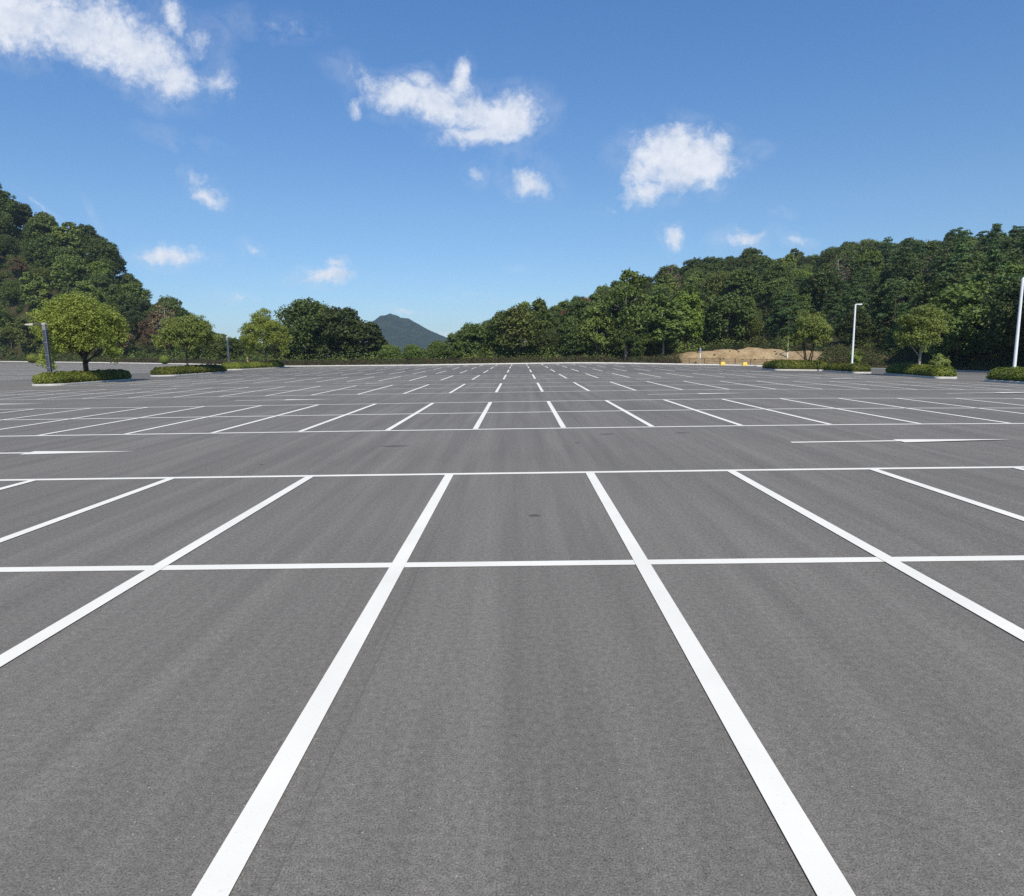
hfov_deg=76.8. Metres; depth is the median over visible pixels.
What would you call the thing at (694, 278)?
broadleaf tree
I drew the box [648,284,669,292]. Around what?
broadleaf tree
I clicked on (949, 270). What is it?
pine tree
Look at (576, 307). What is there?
evergreen tree
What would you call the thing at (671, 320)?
broadleaf tree
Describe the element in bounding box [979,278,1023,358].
evergreen tree
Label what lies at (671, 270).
bare tree
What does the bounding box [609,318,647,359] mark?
broadleaf tree
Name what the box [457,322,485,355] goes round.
evergreen tree
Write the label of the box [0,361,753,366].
kerb
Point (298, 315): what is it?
broadleaf tree
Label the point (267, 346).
broadleaf tree
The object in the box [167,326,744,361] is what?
undergrowth
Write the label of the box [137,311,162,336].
broadleaf tree
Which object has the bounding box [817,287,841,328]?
pine tree
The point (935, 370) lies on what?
hedge
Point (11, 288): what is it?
broadleaf tree
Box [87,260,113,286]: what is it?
broadleaf tree
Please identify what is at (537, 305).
broadleaf tree
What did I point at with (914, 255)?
broadleaf tree
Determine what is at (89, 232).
evergreen tree
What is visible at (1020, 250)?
pine tree
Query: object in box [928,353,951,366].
bush
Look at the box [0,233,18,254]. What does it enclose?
evergreen tree
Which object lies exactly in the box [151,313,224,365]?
camphor tree
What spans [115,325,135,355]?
broadleaf tree
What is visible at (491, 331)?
evergreen tree
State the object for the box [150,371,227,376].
planter island
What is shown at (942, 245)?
broadleaf tree
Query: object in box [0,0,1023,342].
sky
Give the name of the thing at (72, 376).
hedge
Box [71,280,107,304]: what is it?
broadleaf tree
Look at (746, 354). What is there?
soil bank
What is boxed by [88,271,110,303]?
tree
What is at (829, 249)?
evergreen tree
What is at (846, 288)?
pine tree
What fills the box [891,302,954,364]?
camphor tree
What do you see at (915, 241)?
evergreen tree
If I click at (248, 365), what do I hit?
hedge
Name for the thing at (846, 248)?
evergreen tree
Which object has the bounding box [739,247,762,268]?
broadleaf tree
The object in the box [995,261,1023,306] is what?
broadleaf tree
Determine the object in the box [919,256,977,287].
evergreen tree
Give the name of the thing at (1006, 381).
planter island
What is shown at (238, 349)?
evergreen tree
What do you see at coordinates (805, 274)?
broadleaf tree
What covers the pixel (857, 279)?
pine tree
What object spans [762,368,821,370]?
planter island
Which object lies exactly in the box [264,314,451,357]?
mountain
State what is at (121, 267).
broadleaf tree
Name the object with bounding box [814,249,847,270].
evergreen tree
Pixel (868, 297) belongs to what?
pine tree
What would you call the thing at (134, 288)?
broadleaf tree
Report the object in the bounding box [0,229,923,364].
hillside
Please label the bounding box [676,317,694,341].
broadleaf tree
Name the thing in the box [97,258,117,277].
broadleaf tree
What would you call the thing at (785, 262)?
broadleaf tree
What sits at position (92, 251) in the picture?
evergreen tree
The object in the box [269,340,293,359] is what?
evergreen tree
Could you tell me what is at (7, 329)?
broadleaf tree
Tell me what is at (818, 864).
parking lines
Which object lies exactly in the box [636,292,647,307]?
broadleaf tree
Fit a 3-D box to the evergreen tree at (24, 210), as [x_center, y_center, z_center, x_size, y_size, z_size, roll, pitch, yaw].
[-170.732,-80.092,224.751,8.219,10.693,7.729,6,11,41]
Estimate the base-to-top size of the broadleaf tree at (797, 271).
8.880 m
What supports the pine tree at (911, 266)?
on the hillside
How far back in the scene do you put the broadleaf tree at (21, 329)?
180.00 m
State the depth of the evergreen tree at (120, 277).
219.07 m
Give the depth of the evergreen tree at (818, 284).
140.63 m
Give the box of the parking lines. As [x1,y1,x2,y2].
[0,364,1023,895]
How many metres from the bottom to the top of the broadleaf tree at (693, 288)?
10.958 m
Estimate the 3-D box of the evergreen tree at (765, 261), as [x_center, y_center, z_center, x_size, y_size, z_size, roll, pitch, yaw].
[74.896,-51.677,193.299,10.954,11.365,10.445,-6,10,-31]
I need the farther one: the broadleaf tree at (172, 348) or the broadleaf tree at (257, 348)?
the broadleaf tree at (172, 348)
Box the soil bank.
[672,347,866,364]
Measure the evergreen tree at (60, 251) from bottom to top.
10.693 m
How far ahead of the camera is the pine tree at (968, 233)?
215.90 m
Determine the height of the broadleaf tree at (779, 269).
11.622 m
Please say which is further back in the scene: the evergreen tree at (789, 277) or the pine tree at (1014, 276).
the evergreen tree at (789, 277)
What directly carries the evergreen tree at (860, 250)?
on the hillside
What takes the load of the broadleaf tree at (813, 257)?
on the hillside
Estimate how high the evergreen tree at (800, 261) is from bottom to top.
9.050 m
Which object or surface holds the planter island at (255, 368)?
on the asphalt
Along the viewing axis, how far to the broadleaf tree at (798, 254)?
254.28 m
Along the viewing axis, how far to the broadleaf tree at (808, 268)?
195.57 m
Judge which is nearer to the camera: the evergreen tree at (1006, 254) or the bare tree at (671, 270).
the evergreen tree at (1006, 254)
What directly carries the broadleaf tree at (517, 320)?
on the hillside
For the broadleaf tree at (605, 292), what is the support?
on the hillside
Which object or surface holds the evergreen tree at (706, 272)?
on the hillside
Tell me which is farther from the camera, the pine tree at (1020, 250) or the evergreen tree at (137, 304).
the evergreen tree at (137, 304)
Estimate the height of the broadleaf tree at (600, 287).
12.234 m
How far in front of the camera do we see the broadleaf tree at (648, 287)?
192.38 m
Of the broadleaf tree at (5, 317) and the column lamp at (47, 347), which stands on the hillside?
the broadleaf tree at (5, 317)
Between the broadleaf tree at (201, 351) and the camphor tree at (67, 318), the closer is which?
the camphor tree at (67, 318)
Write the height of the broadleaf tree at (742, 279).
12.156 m
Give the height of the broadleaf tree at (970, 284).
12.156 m
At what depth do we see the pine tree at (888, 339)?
100.08 m
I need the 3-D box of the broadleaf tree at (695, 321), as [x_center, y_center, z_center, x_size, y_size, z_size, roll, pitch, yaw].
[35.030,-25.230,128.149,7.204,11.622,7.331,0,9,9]
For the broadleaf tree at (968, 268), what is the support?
on the hillside
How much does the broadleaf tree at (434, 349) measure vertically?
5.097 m
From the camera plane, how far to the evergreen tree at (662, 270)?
214.67 m
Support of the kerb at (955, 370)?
on the asphalt
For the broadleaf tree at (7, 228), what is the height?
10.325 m
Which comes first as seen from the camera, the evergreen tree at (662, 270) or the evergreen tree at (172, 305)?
the evergreen tree at (172, 305)
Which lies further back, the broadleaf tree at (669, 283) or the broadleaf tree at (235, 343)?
the broadleaf tree at (669, 283)
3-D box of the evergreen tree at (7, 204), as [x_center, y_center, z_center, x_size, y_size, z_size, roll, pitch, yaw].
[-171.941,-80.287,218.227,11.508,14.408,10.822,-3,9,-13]
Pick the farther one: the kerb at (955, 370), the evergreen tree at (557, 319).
the evergreen tree at (557, 319)
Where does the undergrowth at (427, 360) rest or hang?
on the hillside
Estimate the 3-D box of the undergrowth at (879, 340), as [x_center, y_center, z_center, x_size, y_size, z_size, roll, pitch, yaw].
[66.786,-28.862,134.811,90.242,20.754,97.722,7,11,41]
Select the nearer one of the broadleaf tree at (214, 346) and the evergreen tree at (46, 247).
the broadleaf tree at (214, 346)
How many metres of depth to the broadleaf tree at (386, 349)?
124.51 m
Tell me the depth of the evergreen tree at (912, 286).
114.29 m
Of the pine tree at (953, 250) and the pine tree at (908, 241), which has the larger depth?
the pine tree at (908, 241)
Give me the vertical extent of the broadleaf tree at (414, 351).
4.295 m
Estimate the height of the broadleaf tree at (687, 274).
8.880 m
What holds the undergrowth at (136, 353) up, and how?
on the hillside
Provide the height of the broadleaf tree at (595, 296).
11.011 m
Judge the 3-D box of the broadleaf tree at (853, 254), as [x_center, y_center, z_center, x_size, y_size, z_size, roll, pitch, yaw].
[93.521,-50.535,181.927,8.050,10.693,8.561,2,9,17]
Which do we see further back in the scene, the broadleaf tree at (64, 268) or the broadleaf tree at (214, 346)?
the broadleaf tree at (64, 268)
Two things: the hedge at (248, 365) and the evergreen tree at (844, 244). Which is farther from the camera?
the evergreen tree at (844, 244)
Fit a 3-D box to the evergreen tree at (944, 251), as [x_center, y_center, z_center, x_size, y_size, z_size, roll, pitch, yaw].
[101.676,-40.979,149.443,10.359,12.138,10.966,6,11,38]
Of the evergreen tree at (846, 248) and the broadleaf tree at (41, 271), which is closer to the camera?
the broadleaf tree at (41, 271)
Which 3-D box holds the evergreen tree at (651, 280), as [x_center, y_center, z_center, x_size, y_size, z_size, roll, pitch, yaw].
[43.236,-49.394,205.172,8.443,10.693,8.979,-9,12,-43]
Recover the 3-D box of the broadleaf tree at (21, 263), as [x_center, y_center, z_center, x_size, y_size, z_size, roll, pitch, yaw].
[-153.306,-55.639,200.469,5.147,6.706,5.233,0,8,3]
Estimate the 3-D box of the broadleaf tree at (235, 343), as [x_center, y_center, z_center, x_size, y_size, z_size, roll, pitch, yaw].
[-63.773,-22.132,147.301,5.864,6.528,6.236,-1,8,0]
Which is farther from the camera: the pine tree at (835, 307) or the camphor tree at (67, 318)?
the pine tree at (835, 307)
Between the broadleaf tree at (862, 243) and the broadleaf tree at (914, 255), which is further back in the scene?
the broadleaf tree at (862, 243)
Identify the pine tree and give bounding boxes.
[765,291,804,333]
[792,276,810,304]
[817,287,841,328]
[829,267,848,297]
[832,281,876,333]
[834,257,860,289]
[838,271,868,312]
[843,268,879,309]
[860,262,877,294]
[866,256,904,293]
[871,280,912,336]
[878,236,899,267]
[879,247,923,310]
[885,303,911,348]
[902,238,914,251]
[912,243,930,279]
[924,256,940,281]
[933,257,965,277]
[939,244,971,273]
[942,229,957,247]
[947,237,980,258]
[956,230,967,241]
[961,229,975,236]
[961,249,1011,354]
[975,231,985,240]
[977,223,1006,249]
[979,229,1005,245]
[981,237,1004,254]
[995,268,1023,345]
[1001,235,1023,259]
[1002,225,1023,239]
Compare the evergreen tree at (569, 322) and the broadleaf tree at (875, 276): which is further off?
the broadleaf tree at (875, 276)
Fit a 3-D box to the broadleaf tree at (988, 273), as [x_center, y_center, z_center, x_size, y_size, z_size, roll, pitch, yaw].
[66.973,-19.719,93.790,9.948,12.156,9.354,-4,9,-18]
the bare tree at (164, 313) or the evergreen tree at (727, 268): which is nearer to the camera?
the bare tree at (164, 313)
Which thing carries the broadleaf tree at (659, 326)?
on the hillside
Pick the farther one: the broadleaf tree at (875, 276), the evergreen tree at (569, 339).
the broadleaf tree at (875, 276)
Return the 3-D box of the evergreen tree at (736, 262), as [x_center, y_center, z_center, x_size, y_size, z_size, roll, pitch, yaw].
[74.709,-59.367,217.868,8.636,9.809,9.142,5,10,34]
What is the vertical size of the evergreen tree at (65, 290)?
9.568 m
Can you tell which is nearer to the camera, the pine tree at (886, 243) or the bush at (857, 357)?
the bush at (857, 357)
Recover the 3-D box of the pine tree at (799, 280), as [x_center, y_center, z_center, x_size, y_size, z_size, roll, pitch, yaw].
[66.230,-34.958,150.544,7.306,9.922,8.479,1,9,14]
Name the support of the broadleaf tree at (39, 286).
on the hillside
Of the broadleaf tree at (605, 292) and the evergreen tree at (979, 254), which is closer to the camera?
the evergreen tree at (979, 254)
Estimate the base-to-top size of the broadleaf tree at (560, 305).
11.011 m
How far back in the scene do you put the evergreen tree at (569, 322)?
129.86 m
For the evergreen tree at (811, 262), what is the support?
on the hillside
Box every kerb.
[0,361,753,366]
[871,368,988,371]
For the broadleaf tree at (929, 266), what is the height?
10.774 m
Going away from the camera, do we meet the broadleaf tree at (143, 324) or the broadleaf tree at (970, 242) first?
the broadleaf tree at (970, 242)
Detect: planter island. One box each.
[32,378,132,385]
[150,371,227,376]
[227,367,284,369]
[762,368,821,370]
[822,370,870,373]
[884,373,956,378]
[984,379,1023,383]
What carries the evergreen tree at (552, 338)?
on the hillside
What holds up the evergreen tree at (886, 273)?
on the hillside
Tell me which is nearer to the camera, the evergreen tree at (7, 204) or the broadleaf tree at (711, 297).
the broadleaf tree at (711, 297)
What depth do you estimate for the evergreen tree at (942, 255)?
136.25 m
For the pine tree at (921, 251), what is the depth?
162.44 m
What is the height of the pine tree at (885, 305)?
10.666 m
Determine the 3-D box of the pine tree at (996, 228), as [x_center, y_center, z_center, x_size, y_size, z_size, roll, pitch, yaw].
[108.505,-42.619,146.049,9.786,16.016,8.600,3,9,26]
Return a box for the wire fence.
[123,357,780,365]
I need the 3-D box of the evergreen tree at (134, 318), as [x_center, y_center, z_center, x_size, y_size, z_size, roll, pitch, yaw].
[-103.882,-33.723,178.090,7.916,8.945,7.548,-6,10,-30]
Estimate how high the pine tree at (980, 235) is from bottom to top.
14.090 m
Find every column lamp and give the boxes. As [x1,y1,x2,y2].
[25,323,52,373]
[221,337,229,361]
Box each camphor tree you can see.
[26,291,131,370]
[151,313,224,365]
[237,307,292,361]
[780,309,832,359]
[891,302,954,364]
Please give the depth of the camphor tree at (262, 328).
107.77 m
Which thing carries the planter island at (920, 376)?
on the asphalt
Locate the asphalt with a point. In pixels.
(522, 730)
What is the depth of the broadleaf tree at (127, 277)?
203.71 m
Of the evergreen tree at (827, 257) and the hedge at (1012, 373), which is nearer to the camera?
the hedge at (1012, 373)
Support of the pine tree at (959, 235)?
on the hillside
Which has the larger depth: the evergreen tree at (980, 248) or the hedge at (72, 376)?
the evergreen tree at (980, 248)
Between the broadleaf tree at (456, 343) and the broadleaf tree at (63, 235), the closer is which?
the broadleaf tree at (456, 343)
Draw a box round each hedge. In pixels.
[31,369,131,383]
[150,364,226,374]
[221,360,283,368]
[762,359,828,369]
[823,363,870,371]
[885,363,956,376]
[986,366,1023,380]
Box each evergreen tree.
[0,188,19,224]
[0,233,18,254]
[13,203,32,229]
[20,225,43,240]
[21,243,42,260]
[26,236,62,269]
[54,286,74,299]
[55,247,82,271]
[68,223,101,255]
[80,238,121,266]
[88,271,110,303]
[115,273,142,286]
[120,309,148,341]
[125,295,148,313]
[143,308,173,335]
[161,299,191,317]
[229,339,255,358]
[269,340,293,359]
[302,341,336,357]
[332,319,387,359]
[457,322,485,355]
[481,318,491,327]
[485,309,514,350]
[533,328,561,353]
[542,309,564,332]
[555,316,581,345]
[560,299,596,320]
[560,324,587,356]
[571,295,585,301]
[597,288,607,294]
[608,280,624,289]
[645,275,656,283]
[645,287,674,302]
[653,265,682,285]
[669,286,707,310]
[678,257,702,276]
[678,282,707,300]
[690,269,710,277]
[696,256,726,273]
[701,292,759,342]
[718,265,738,271]
[725,257,746,269]
[747,255,779,274]
[760,269,795,285]
[767,283,798,322]
[794,257,814,265]
[799,268,843,311]
[803,261,815,265]
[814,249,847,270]
[819,246,837,256]
[834,307,876,347]
[836,246,851,250]
[840,241,857,246]
[856,245,884,265]
[863,242,890,264]
[868,277,923,324]
[878,256,921,286]
[885,249,906,263]
[895,237,923,252]
[907,289,923,314]
[913,272,974,348]
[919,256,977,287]
[925,245,956,270]
[933,251,986,271]
[934,250,979,267]
[946,235,976,245]
[967,243,988,251]
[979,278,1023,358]
[981,247,1022,261]
[991,254,1023,289]
[998,237,1023,252]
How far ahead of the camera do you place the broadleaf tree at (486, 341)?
133.13 m
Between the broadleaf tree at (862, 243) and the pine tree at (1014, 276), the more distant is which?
the broadleaf tree at (862, 243)
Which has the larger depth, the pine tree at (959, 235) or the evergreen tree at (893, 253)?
the evergreen tree at (893, 253)
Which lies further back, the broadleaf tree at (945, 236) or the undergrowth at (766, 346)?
the broadleaf tree at (945, 236)
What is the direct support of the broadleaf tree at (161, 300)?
on the hillside
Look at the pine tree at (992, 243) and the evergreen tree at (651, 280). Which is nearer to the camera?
the pine tree at (992, 243)
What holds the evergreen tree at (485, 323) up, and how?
on the hillside
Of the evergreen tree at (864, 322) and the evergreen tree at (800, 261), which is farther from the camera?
the evergreen tree at (800, 261)
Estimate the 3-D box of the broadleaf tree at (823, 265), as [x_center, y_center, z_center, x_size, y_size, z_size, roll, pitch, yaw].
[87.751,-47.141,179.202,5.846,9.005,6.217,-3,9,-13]
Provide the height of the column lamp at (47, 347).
5.030 m
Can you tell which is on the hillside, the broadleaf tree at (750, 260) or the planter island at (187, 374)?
the broadleaf tree at (750, 260)
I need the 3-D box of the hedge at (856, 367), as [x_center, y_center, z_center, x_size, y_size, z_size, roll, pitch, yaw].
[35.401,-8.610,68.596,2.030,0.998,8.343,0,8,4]
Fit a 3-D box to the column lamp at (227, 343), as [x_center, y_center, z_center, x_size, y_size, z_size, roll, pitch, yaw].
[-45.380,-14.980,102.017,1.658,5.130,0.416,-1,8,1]
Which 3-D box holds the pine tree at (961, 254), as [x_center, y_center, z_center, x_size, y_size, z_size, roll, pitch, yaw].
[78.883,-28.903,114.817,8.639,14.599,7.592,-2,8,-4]
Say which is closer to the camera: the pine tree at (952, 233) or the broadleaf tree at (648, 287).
the pine tree at (952, 233)
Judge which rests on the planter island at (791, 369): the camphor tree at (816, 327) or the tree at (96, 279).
the camphor tree at (816, 327)
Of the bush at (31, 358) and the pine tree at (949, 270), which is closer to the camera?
the pine tree at (949, 270)
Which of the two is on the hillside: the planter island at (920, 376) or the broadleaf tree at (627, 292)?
the broadleaf tree at (627, 292)
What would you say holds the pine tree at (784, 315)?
on the hillside
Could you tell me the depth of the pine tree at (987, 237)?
158.57 m
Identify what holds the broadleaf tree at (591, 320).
on the hillside
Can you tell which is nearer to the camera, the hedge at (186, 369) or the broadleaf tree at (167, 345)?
the hedge at (186, 369)
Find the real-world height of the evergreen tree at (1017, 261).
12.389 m
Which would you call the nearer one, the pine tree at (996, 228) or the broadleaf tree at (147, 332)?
the pine tree at (996, 228)
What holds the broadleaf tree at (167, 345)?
on the hillside
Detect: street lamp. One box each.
[851,304,861,362]
[1013,277,1023,366]
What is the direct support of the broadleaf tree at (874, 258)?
on the hillside
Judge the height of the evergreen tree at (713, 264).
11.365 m
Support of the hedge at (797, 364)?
on the planter island at (791, 369)
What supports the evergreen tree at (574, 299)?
on the hillside
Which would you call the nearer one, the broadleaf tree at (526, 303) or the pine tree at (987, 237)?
the broadleaf tree at (526, 303)
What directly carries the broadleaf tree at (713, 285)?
on the hillside
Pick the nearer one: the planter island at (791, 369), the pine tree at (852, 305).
the planter island at (791, 369)
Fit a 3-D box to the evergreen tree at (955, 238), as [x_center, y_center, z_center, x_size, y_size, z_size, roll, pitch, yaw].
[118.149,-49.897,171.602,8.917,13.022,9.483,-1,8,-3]
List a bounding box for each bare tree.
[148,302,178,328]
[661,264,681,281]
[827,254,853,279]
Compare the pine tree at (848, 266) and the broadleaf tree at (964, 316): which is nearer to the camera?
the broadleaf tree at (964, 316)
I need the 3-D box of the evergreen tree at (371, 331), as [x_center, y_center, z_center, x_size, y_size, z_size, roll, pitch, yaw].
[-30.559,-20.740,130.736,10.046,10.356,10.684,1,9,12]
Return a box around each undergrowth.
[0,224,177,362]
[0,349,681,365]
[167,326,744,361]
[703,278,1023,358]
[704,342,816,350]
[814,343,1023,368]
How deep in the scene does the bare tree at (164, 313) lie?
169.72 m
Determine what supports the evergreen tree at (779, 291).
on the hillside
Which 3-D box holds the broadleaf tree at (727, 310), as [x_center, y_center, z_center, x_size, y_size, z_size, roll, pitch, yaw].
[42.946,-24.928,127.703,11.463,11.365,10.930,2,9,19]
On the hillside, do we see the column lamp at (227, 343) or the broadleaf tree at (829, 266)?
the broadleaf tree at (829, 266)
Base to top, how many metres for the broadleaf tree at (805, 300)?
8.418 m
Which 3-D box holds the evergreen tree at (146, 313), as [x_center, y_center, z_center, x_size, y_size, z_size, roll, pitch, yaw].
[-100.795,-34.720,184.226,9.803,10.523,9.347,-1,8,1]
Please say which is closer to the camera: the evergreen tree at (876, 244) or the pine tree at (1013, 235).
the pine tree at (1013, 235)
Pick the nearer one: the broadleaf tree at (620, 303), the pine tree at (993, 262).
the pine tree at (993, 262)
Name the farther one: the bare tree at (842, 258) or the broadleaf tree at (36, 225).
the broadleaf tree at (36, 225)
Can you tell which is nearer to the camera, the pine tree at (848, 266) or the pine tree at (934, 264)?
the pine tree at (934, 264)
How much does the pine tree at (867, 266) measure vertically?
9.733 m
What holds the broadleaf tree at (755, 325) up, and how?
on the hillside
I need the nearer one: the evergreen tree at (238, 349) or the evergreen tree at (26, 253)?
the evergreen tree at (238, 349)
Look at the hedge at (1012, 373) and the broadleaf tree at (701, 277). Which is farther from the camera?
the broadleaf tree at (701, 277)
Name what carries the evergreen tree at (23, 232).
on the hillside
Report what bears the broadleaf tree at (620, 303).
on the hillside
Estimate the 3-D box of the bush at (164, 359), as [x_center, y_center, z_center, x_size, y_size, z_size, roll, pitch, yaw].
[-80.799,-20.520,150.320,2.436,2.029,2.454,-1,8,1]
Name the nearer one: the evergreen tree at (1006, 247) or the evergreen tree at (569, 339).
the evergreen tree at (569, 339)
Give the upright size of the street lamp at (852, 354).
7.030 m
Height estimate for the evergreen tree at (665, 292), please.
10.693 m
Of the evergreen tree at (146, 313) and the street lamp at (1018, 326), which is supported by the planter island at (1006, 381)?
the street lamp at (1018, 326)
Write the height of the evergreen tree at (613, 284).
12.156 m
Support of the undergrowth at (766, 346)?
on the hillside
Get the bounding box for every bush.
[25,354,38,362]
[159,356,169,363]
[845,349,863,363]
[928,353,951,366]
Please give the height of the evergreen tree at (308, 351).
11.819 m
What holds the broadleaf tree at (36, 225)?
on the hillside
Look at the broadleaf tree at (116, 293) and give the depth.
182.25 m
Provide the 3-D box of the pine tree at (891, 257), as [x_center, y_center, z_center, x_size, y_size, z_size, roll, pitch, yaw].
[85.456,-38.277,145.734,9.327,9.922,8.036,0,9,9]
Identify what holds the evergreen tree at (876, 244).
on the hillside
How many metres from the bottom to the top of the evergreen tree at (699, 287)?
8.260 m
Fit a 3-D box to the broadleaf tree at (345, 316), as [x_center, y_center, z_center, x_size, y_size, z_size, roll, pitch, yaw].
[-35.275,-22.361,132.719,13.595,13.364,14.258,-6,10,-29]
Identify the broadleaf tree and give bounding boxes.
[0,211,16,236]
[0,280,27,304]
[0,304,14,336]
[0,321,17,349]
[7,257,27,278]
[12,317,39,353]
[19,271,49,308]
[24,212,57,244]
[30,266,54,286]
[47,251,90,290]
[49,221,87,258]
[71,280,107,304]
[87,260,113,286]
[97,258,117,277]
[104,283,129,314]
[114,258,127,274]
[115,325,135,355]
[118,273,140,286]
[119,281,152,305]
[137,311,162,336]
[139,327,159,357]
[149,295,187,310]
[161,334,177,355]
[170,328,189,353]
[190,338,210,358]
[210,338,224,358]
[215,336,243,358]
[240,343,264,358]
[261,325,298,357]
[273,297,339,359]
[306,306,368,359]
[377,344,401,358]
[402,343,422,360]
[426,340,447,358]
[443,332,463,357]
[470,327,489,350]
[494,303,540,356]
[517,300,542,346]
[522,296,554,340]
[553,299,570,313]
[578,302,615,354]
[588,291,600,304]
[595,283,609,292]
[597,267,655,357]
[598,298,638,354]
[600,290,610,300]
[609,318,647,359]
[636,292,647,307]
[638,281,654,293]
[639,303,665,345]
[642,293,687,355]
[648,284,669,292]
[655,273,680,291]
[672,284,705,313]
[674,291,705,348]
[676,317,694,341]
[681,267,704,284]
[682,274,701,286]
[683,271,706,282]
[700,269,739,302]
[705,294,715,307]
[722,266,764,302]
[733,316,763,339]
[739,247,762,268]
[744,254,762,267]
[757,261,789,298]
[763,277,790,306]
[771,293,815,326]
[779,254,797,268]
[789,248,805,258]
[789,267,807,288]
[798,271,812,295]
[800,264,817,272]
[807,254,817,261]
[816,262,830,272]
[823,261,843,281]
[830,249,858,282]
[851,238,880,251]
[854,249,883,273]
[862,268,878,289]
[907,251,924,277]
[911,239,942,273]
[924,285,993,362]
[927,253,952,274]
[937,239,952,248]
[939,232,956,245]
[939,277,1000,359]
[955,260,985,278]
[961,237,977,246]
[961,269,1009,289]
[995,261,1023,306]
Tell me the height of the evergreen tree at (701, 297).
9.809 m
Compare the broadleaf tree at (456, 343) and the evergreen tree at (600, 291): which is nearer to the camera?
the broadleaf tree at (456, 343)
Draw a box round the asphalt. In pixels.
[0,362,1023,895]
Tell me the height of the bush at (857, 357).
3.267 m
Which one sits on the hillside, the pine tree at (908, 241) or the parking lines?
the pine tree at (908, 241)
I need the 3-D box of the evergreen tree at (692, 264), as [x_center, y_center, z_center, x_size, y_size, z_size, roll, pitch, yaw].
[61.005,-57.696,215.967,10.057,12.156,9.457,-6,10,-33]
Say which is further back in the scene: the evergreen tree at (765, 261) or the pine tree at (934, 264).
the evergreen tree at (765, 261)
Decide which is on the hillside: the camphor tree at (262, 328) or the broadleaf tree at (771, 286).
the broadleaf tree at (771, 286)
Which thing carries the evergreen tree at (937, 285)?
on the hillside
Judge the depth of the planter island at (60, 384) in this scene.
55.35 m
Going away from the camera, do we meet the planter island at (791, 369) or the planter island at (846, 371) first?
the planter island at (846, 371)
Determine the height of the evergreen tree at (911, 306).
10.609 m
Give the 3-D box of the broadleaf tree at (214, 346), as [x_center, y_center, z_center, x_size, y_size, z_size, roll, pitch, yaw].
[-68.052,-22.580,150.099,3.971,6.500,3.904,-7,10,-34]
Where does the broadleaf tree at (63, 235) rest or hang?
on the hillside
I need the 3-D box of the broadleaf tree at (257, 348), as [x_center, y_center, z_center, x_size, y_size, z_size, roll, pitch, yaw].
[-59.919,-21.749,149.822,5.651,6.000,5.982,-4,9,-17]
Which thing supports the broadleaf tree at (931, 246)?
on the hillside

